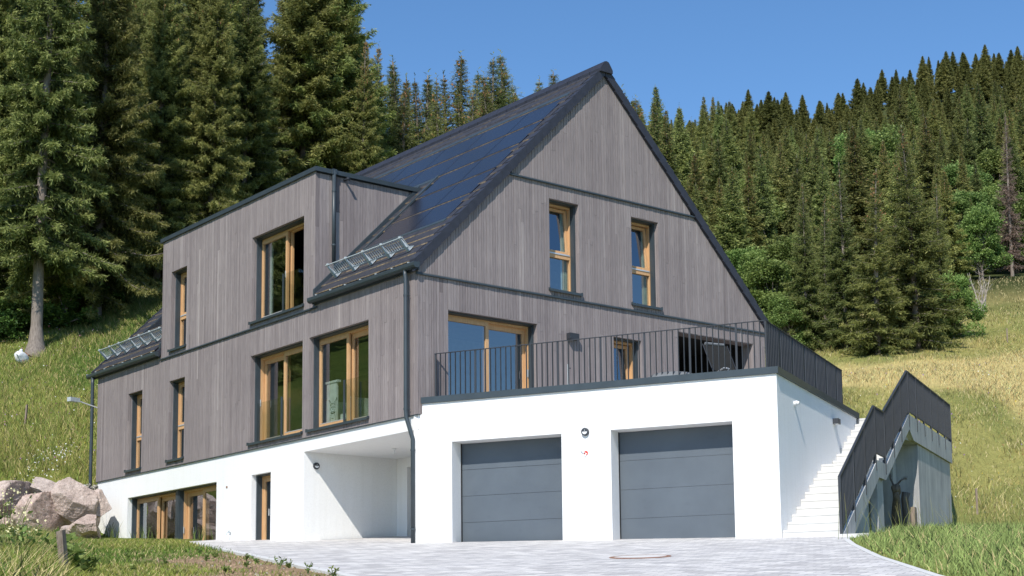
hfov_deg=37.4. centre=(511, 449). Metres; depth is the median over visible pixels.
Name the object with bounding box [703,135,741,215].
spruce tree
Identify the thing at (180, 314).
window
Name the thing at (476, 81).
spruce tree
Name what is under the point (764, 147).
spruce tree
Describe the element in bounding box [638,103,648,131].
spruce tree
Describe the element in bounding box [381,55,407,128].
spruce tree
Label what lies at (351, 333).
sliding window
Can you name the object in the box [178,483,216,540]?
sliding window
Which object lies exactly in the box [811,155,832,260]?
spruce tree
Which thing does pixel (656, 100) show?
spruce tree
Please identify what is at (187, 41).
spruce tree
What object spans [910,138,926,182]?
spruce tree
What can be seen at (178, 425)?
window
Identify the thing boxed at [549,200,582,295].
window
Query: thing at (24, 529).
meadowsweet
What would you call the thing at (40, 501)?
boulder
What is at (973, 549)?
grass
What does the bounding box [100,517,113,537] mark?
grass tuft
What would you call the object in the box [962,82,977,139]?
spruce tree
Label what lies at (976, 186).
spruce tree
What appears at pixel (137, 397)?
window
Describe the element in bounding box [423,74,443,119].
spruce tree
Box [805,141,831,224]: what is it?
spruce tree
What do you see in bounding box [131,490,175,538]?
sliding window
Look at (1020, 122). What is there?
spruce tree
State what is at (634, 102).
spruce tree
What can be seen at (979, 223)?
broadleaf tree
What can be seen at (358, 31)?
spruce tree
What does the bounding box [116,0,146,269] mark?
spruce tree
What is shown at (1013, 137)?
spruce tree
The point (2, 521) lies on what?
boulder
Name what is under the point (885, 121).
spruce tree
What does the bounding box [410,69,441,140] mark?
spruce tree
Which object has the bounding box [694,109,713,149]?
spruce tree
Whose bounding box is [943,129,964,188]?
spruce tree
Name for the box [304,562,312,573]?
weed seedling
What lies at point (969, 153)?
spruce tree
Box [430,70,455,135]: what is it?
spruce tree
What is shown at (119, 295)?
shrub
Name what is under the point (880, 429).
stair railing
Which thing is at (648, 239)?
window
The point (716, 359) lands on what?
deck chair
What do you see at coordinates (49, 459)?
white flowers
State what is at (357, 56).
spruce tree
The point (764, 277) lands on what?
broadleaf tree
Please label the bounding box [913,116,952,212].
spruce tree
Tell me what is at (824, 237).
spruce tree
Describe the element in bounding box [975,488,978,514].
wooden stake
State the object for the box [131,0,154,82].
spruce tree
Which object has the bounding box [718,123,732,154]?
spruce tree
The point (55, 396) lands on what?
bank flowers
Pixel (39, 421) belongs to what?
bank grass
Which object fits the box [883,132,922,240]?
spruce tree
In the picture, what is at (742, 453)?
garage
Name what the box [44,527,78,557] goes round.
weed plant
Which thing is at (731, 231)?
spruce tree
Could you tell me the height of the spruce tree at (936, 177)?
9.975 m
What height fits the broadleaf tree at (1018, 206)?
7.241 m
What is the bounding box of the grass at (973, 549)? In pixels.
[849,519,1023,575]
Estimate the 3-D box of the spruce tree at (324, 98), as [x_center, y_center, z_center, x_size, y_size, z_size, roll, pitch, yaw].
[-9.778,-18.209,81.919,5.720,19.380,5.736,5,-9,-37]
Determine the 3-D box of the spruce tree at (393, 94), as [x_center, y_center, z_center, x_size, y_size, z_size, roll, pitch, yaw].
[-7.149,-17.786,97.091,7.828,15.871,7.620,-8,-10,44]
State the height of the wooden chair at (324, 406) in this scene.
1.051 m
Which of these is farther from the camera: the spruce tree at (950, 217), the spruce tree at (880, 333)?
the spruce tree at (950, 217)
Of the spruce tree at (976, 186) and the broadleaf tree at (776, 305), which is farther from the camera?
the spruce tree at (976, 186)
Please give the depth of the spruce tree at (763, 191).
130.20 m
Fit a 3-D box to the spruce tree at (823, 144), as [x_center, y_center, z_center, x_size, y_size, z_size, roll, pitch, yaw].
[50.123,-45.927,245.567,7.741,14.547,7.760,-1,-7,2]
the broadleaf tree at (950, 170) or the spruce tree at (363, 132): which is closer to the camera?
the spruce tree at (363, 132)
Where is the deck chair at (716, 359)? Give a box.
[702,342,735,371]
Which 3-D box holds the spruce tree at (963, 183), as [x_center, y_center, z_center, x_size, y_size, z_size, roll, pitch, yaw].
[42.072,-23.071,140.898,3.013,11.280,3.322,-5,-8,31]
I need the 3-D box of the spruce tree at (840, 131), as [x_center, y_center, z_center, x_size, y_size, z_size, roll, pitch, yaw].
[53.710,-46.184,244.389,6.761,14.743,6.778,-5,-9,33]
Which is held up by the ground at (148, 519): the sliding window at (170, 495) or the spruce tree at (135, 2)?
the spruce tree at (135, 2)
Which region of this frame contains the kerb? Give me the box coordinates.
[190,537,942,575]
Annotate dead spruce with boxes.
[995,115,1023,276]
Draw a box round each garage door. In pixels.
[461,437,562,541]
[618,425,734,538]
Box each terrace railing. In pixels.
[434,320,767,395]
[765,320,842,403]
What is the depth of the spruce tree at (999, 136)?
196.38 m
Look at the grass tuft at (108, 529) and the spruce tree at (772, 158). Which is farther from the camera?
the spruce tree at (772, 158)
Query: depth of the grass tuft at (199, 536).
38.55 m
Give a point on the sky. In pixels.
(690, 50)
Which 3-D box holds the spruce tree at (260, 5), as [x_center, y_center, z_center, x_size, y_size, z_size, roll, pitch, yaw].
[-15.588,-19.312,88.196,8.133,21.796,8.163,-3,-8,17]
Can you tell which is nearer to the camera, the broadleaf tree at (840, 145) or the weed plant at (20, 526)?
the weed plant at (20, 526)
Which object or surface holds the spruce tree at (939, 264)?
on the ground at (148, 519)
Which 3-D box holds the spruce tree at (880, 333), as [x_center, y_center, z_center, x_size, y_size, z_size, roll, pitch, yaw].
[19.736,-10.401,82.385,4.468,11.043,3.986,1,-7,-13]
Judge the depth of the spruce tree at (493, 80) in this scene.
102.28 m
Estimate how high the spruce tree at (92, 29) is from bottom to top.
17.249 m
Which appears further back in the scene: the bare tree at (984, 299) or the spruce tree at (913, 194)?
the spruce tree at (913, 194)
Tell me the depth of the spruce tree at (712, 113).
290.55 m
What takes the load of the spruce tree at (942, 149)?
on the ground at (148, 519)
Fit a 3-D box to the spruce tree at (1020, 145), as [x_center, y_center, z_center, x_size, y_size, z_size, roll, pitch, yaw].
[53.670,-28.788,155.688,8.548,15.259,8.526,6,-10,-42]
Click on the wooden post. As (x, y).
(913, 518)
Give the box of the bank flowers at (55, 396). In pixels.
[2,320,97,459]
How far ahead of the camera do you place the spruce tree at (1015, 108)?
213.40 m
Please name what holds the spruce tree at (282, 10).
on the ground at (148, 519)
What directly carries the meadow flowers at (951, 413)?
on the ground at (148, 519)
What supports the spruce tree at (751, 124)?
on the ground at (148, 519)
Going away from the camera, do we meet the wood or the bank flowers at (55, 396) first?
the bank flowers at (55, 396)
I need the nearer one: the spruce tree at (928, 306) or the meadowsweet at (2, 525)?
the meadowsweet at (2, 525)
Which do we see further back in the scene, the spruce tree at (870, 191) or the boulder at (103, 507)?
the spruce tree at (870, 191)
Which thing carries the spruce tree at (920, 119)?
on the ground at (148, 519)
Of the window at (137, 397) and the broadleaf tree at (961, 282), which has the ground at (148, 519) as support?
the broadleaf tree at (961, 282)
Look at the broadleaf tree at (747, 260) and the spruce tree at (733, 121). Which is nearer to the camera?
the broadleaf tree at (747, 260)
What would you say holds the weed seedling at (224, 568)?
on the ground at (148, 519)
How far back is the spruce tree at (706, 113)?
275.01 m
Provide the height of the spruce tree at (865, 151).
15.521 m
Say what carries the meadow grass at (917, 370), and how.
on the ground at (148, 519)
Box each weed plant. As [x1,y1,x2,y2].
[18,521,51,548]
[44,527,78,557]
[55,541,91,569]
[78,554,100,572]
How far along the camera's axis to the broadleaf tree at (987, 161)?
157.22 m
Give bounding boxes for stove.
[325,379,367,422]
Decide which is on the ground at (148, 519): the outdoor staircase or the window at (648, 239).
the outdoor staircase
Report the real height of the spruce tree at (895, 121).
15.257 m
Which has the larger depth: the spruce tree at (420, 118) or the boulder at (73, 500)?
the spruce tree at (420, 118)
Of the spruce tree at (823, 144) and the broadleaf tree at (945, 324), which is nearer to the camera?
the broadleaf tree at (945, 324)
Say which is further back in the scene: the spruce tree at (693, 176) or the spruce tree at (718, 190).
the spruce tree at (718, 190)
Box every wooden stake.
[24,404,27,424]
[56,530,68,569]
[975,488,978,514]
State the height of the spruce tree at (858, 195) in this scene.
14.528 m
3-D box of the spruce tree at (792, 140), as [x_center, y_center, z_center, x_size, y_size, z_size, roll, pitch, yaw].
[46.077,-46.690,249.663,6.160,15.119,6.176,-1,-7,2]
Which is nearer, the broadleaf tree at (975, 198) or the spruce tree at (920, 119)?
the broadleaf tree at (975, 198)
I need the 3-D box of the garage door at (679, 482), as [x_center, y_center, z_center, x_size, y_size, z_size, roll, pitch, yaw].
[3.263,0.908,29.447,2.478,2.675,0.100,-4,-8,25]
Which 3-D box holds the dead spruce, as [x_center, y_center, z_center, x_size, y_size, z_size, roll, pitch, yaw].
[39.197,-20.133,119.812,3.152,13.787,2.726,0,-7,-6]
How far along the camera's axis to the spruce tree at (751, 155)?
212.46 m
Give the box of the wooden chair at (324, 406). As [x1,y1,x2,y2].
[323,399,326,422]
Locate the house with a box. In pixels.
[67,61,767,542]
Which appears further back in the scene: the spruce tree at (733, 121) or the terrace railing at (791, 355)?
the spruce tree at (733, 121)
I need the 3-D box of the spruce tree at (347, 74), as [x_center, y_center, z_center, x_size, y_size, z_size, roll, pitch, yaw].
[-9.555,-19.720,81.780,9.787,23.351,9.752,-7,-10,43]
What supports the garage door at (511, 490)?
in the garage
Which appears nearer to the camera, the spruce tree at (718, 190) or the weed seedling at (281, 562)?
the weed seedling at (281, 562)
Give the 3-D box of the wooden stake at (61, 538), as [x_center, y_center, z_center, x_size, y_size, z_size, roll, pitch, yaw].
[-5.876,1.567,19.851,0.088,1.034,0.334,-2,-7,13]
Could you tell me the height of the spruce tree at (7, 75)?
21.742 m
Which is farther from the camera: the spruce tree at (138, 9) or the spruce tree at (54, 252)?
the spruce tree at (138, 9)
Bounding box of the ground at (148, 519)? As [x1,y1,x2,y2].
[0,89,1023,575]
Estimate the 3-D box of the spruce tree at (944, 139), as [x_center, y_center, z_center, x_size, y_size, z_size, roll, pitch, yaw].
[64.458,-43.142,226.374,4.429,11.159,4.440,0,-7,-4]
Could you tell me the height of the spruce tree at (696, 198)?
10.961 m
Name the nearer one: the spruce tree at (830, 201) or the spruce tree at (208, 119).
the spruce tree at (208, 119)
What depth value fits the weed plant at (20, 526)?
24.74 m
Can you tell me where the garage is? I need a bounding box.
[414,366,859,542]
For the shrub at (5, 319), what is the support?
on the ground at (148, 519)
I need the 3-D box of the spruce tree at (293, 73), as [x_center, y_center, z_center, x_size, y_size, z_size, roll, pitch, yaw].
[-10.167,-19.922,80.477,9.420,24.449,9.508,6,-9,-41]
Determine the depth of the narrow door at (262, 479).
37.01 m
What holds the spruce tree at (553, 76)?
on the ground at (148, 519)
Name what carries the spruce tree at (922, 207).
on the ground at (148, 519)
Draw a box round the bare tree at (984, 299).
[967,270,994,310]
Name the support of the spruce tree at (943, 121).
on the ground at (148, 519)
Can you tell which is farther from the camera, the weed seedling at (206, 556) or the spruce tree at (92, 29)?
the spruce tree at (92, 29)
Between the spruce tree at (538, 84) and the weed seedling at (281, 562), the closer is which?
the weed seedling at (281, 562)
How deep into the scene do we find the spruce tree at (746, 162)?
187.90 m
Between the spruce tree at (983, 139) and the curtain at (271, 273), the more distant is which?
the spruce tree at (983, 139)
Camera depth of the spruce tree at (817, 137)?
179.43 m
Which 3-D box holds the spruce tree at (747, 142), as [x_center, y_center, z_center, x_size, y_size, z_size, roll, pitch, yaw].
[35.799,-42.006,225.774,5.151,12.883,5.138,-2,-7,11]
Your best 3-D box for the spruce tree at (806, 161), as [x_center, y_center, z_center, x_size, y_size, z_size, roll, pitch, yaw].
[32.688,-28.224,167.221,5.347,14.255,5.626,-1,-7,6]
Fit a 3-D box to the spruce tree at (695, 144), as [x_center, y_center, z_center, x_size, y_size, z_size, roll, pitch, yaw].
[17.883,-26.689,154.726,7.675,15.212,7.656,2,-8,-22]
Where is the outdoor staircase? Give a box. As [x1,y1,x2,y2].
[783,414,952,537]
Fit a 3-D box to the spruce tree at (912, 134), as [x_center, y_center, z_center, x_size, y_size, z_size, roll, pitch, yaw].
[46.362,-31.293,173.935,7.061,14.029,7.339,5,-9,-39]
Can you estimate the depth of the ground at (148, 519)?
51.29 m
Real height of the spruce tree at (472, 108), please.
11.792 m
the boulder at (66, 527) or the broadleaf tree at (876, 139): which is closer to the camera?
the boulder at (66, 527)
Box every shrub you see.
[0,298,30,333]
[0,308,28,342]
[15,296,45,325]
[43,280,100,328]
[87,271,134,302]
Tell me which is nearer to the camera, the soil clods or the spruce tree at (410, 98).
the soil clods
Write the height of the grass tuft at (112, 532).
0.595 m
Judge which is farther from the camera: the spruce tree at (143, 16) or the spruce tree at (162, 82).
the spruce tree at (143, 16)
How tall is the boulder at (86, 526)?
0.817 m
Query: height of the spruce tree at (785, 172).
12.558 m
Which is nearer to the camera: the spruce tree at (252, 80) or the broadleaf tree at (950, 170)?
the spruce tree at (252, 80)
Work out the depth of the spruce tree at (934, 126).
253.11 m
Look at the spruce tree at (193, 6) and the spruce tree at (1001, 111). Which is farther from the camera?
the spruce tree at (1001, 111)
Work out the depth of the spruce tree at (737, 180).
147.96 m
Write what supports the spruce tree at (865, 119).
on the ground at (148, 519)
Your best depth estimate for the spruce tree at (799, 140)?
261.69 m
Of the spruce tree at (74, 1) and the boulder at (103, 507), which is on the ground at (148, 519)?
the spruce tree at (74, 1)
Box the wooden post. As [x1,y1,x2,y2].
[910,507,916,527]
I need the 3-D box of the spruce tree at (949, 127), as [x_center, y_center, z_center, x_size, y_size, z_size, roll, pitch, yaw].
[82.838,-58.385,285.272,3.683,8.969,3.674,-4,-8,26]
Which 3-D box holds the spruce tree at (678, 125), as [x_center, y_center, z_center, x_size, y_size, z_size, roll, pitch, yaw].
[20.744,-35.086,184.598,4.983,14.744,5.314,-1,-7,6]
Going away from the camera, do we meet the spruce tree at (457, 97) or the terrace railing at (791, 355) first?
the terrace railing at (791, 355)
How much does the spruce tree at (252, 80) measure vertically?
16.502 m
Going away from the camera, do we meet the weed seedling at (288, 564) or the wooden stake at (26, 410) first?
the weed seedling at (288, 564)
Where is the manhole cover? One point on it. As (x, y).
(636, 556)
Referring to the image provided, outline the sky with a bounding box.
[76,0,1023,131]
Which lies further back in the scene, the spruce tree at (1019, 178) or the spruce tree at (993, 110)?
the spruce tree at (993, 110)
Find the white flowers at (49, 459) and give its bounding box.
[16,442,79,479]
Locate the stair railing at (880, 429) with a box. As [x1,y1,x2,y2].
[838,370,951,533]
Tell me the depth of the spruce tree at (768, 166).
176.57 m
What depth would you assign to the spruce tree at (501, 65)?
104.01 m
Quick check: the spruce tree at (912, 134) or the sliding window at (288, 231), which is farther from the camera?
the spruce tree at (912, 134)
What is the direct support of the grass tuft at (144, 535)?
on the ground at (148, 519)
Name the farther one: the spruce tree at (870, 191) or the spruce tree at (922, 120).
the spruce tree at (922, 120)
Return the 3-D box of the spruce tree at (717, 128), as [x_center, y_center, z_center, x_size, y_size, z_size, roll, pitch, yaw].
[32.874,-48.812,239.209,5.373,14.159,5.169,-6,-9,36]
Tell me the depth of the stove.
35.06 m
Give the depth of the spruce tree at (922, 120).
212.89 m
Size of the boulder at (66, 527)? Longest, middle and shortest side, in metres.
0.666 x 0.611 x 0.557 m
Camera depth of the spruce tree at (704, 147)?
192.92 m
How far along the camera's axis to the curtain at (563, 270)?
35.12 m
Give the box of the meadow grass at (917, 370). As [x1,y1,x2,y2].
[796,275,1023,525]
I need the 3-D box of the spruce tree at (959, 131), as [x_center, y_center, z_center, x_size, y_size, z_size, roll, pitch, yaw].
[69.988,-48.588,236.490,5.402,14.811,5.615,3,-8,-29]
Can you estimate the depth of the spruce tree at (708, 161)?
179.10 m
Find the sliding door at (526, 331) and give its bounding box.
[448,311,533,391]
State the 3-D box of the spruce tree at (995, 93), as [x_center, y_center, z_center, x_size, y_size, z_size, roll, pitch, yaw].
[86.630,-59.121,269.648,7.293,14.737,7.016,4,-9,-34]
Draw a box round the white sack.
[14,349,31,363]
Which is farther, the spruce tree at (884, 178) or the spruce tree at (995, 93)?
the spruce tree at (995, 93)
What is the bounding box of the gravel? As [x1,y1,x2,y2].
[83,483,98,489]
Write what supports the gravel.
on the ground at (148, 519)
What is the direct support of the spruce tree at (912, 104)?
on the ground at (148, 519)
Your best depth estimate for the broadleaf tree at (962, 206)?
124.77 m
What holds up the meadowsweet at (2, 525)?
on the ground at (148, 519)
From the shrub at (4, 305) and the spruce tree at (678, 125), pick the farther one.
the spruce tree at (678, 125)
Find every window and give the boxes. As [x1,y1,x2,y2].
[124,391,141,472]
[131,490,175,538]
[165,378,184,462]
[167,268,186,351]
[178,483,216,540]
[246,342,302,445]
[248,218,303,324]
[305,321,368,432]
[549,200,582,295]
[614,338,637,378]
[631,218,662,309]
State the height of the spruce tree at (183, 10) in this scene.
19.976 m
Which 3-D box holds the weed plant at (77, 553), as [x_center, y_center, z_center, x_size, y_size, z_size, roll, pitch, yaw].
[-6.128,1.534,21.178,0.572,0.531,0.503,5,-9,-38]
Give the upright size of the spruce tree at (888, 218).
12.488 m
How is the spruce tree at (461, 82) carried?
on the ground at (148, 519)
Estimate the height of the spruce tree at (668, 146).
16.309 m
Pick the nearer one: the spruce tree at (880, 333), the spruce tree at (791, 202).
the spruce tree at (880, 333)
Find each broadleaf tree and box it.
[725,246,758,275]
[737,246,769,282]
[739,172,793,239]
[741,256,796,337]
[761,232,819,302]
[764,293,821,350]
[829,128,874,194]
[835,123,906,203]
[918,270,987,337]
[920,311,951,336]
[928,194,986,268]
[941,160,993,195]
[952,190,992,235]
[956,202,1013,280]
[971,148,1006,185]
[979,180,1003,211]
[985,192,1023,266]
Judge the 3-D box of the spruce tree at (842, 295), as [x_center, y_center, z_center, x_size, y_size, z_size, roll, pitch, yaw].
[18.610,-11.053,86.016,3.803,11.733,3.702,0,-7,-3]
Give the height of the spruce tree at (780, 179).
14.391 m
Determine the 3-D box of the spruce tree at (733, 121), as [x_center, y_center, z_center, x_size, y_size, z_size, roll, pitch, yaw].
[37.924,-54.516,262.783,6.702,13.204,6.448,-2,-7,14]
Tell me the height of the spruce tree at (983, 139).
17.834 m
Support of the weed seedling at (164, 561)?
on the ground at (148, 519)
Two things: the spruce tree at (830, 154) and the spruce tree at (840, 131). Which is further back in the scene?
the spruce tree at (840, 131)
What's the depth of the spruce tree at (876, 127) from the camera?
228.48 m
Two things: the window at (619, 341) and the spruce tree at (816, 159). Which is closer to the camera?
the window at (619, 341)
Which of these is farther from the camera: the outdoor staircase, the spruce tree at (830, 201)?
the spruce tree at (830, 201)
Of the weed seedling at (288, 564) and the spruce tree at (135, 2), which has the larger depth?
the spruce tree at (135, 2)
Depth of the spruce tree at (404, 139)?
90.00 m
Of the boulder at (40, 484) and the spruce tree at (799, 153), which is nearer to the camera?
the boulder at (40, 484)
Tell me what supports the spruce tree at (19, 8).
on the ground at (148, 519)
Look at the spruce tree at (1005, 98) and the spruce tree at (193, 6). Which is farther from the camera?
the spruce tree at (1005, 98)
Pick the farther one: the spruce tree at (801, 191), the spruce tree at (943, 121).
the spruce tree at (943, 121)
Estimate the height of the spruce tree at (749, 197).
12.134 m
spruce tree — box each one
[0,0,48,298]
[0,0,66,295]
[0,0,125,357]
[10,0,169,319]
[43,2,77,187]
[61,1,106,250]
[65,0,81,64]
[113,0,214,275]
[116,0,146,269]
[122,0,216,280]
[128,0,149,80]
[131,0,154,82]
[133,0,141,36]
[167,0,255,229]
[173,0,193,71]
[175,0,252,209]
[180,0,260,190]
[224,0,294,200]
[225,0,290,191]
[239,0,273,111]
[262,0,380,186]
[262,5,285,107]
[265,0,294,145]
[278,0,396,174]
[292,57,355,168]
[340,34,385,173]
[349,16,381,161]
[352,11,385,160]
[368,48,395,161]
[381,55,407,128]
[383,57,423,155]
[384,74,416,154]
[398,73,421,138]
[408,73,431,146]
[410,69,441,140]
[420,72,447,143]
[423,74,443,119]
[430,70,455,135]
[432,50,476,138]
[451,86,466,127]
[463,67,483,120]
[463,88,478,122]
[470,51,509,118]
[473,70,496,118]
[494,49,523,106]
[496,79,511,103]
[532,77,544,92]
[548,69,559,85]
[632,95,654,137]
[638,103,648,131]
[648,85,669,139]
[648,97,669,160]
[657,109,686,188]
[671,106,706,215]
[671,108,687,146]
[685,154,716,234]
[686,121,711,214]
[691,180,714,233]
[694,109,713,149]
[695,96,715,139]
[698,137,708,175]
[701,135,722,191]
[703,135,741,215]
[709,97,716,139]
[709,174,727,238]
[711,101,723,151]
[713,164,756,262]
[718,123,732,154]
[720,119,745,182]
[723,101,745,169]
[733,168,744,207]
[739,105,761,154]
[740,163,768,250]
[741,129,757,175]
[742,131,758,174]
[743,153,749,175]
[750,143,784,249]
[752,131,757,151]
[756,131,773,177]
[757,150,773,184]
[767,134,775,167]
[768,136,796,240]
[770,147,791,191]
[778,125,796,182]
[778,180,833,350]
[781,150,823,276]
[788,127,798,171]
[792,185,820,286]
[793,124,805,155]
[793,136,813,197]
[796,147,802,182]
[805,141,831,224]
[808,157,867,349]
[808,191,838,336]
[811,128,835,196]
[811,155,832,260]
[812,122,827,145]
[812,127,826,153]
[817,183,842,268]
[824,132,840,189]
[829,121,885,309]
[835,123,845,171]
[836,164,915,356]
[837,122,862,215]
[856,116,878,193]
[861,103,873,135]
[868,190,888,252]
[871,119,972,349]
[872,146,926,280]
[873,118,879,158]
[873,140,893,235]
[879,117,889,134]
[879,210,931,341]
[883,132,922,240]
[890,113,900,140]
[891,88,917,144]
[905,82,920,135]
[905,170,918,234]
[906,122,920,149]
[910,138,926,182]
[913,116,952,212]
[917,108,935,153]
[917,116,934,163]
[917,200,935,273]
[923,180,969,337]
[926,97,947,146]
[927,172,975,280]
[929,162,953,243]
[934,130,947,168]
[936,127,946,148]
[939,158,952,191]
[940,107,949,145]
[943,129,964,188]
[947,119,952,143]
[948,97,968,150]
[950,82,980,132]
[954,147,974,194]
[958,115,980,176]
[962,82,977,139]
[969,84,1000,178]
[969,165,985,193]
[969,199,990,274]
[986,81,1008,126]
[988,96,997,143]
[992,93,1007,145]
[993,135,1023,270]
[994,118,1005,150]
[995,108,1023,187]
[1001,81,1014,124]
[1011,97,1020,135]
[1014,99,1023,144]
[1016,130,1023,169]
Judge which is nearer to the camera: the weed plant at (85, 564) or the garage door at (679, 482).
the weed plant at (85, 564)
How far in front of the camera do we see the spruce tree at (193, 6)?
70.18 m
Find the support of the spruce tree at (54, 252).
on the ground at (148, 519)
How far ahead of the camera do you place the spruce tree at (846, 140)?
167.82 m
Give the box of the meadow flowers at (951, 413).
[846,354,1023,512]
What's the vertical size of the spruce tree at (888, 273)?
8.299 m
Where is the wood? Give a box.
[668,44,1023,156]
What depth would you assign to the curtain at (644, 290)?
36.72 m
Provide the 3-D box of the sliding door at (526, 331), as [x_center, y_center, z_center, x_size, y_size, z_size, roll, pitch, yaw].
[-0.507,-1.804,33.112,2.561,2.174,0.490,5,-9,-38]
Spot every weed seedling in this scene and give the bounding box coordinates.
[124,551,130,560]
[127,563,135,572]
[158,554,167,564]
[202,551,210,560]
[221,565,231,571]
[274,556,285,568]
[284,558,293,567]
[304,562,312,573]
[328,565,339,575]
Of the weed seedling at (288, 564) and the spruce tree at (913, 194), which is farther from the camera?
the spruce tree at (913, 194)
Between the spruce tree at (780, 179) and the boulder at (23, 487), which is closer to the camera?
the boulder at (23, 487)
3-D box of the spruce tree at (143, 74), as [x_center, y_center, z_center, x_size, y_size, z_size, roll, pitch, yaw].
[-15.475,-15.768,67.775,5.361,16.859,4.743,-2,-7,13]
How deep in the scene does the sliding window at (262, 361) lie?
37.16 m
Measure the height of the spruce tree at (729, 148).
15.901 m
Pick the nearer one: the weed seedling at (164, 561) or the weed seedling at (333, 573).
the weed seedling at (333, 573)
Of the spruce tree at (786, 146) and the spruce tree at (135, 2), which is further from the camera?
the spruce tree at (786, 146)
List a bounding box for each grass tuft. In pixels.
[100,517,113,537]
[105,523,120,537]
[130,526,164,539]
[193,524,212,540]
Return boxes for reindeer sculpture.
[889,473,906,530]
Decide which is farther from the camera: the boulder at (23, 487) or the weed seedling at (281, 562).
the boulder at (23, 487)
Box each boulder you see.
[0,480,33,517]
[0,517,8,528]
[6,491,65,532]
[30,477,54,492]
[51,477,100,525]
[60,525,70,533]
[68,514,100,538]
[94,489,111,517]
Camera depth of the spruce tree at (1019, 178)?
130.67 m
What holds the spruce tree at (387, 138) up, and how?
on the ground at (148, 519)
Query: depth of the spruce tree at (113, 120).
61.50 m
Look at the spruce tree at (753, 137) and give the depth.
270.08 m
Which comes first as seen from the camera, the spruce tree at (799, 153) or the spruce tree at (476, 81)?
the spruce tree at (476, 81)
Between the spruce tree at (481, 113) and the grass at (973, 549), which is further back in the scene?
the spruce tree at (481, 113)
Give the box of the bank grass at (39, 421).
[0,272,162,488]
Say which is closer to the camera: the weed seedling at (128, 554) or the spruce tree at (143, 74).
the weed seedling at (128, 554)
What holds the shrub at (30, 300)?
on the ground at (148, 519)
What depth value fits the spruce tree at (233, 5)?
77.92 m
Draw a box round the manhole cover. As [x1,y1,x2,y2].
[609,555,670,558]
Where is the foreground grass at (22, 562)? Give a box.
[0,523,338,575]
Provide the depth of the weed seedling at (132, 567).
20.73 m
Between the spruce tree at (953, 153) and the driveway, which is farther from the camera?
the spruce tree at (953, 153)
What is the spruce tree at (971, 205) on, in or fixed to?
on the ground at (148, 519)
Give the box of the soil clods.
[102,550,328,575]
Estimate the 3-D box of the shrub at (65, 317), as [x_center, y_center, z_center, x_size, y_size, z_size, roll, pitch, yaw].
[-17.820,-5.711,60.337,2.824,2.390,2.259,1,-7,-14]
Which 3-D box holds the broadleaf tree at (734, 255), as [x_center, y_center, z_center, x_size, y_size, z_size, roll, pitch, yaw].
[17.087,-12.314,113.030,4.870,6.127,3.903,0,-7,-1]
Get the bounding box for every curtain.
[269,242,273,314]
[560,209,567,290]
[641,227,646,304]
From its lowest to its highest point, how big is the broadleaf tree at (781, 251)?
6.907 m
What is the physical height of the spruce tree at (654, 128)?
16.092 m
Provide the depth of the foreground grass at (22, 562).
22.89 m
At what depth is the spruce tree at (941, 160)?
153.61 m
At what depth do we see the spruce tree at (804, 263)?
86.38 m
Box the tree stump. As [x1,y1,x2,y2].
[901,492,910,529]
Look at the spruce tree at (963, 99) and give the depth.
284.92 m
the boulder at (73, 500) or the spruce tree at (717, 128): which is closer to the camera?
the boulder at (73, 500)
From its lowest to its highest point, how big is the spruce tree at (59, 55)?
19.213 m
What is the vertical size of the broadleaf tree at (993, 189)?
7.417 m
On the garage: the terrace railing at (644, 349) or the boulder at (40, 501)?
the terrace railing at (644, 349)
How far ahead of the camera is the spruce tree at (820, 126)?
302.49 m
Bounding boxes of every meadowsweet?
[0,482,55,548]
[0,511,45,553]
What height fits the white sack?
0.592 m
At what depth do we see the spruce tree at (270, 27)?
87.57 m
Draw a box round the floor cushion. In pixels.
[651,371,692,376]
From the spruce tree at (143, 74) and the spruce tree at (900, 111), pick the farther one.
the spruce tree at (900, 111)
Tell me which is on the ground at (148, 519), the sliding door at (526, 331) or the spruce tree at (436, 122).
the spruce tree at (436, 122)
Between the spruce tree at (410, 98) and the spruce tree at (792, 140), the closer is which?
the spruce tree at (410, 98)
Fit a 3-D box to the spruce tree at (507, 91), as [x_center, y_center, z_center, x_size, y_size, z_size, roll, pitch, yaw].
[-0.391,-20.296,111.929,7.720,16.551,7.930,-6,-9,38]
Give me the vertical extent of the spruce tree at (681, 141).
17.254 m
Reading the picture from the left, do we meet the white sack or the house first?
the white sack
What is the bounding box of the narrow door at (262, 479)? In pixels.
[256,473,270,539]
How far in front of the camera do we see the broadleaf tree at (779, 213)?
149.86 m
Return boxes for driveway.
[192,536,930,575]

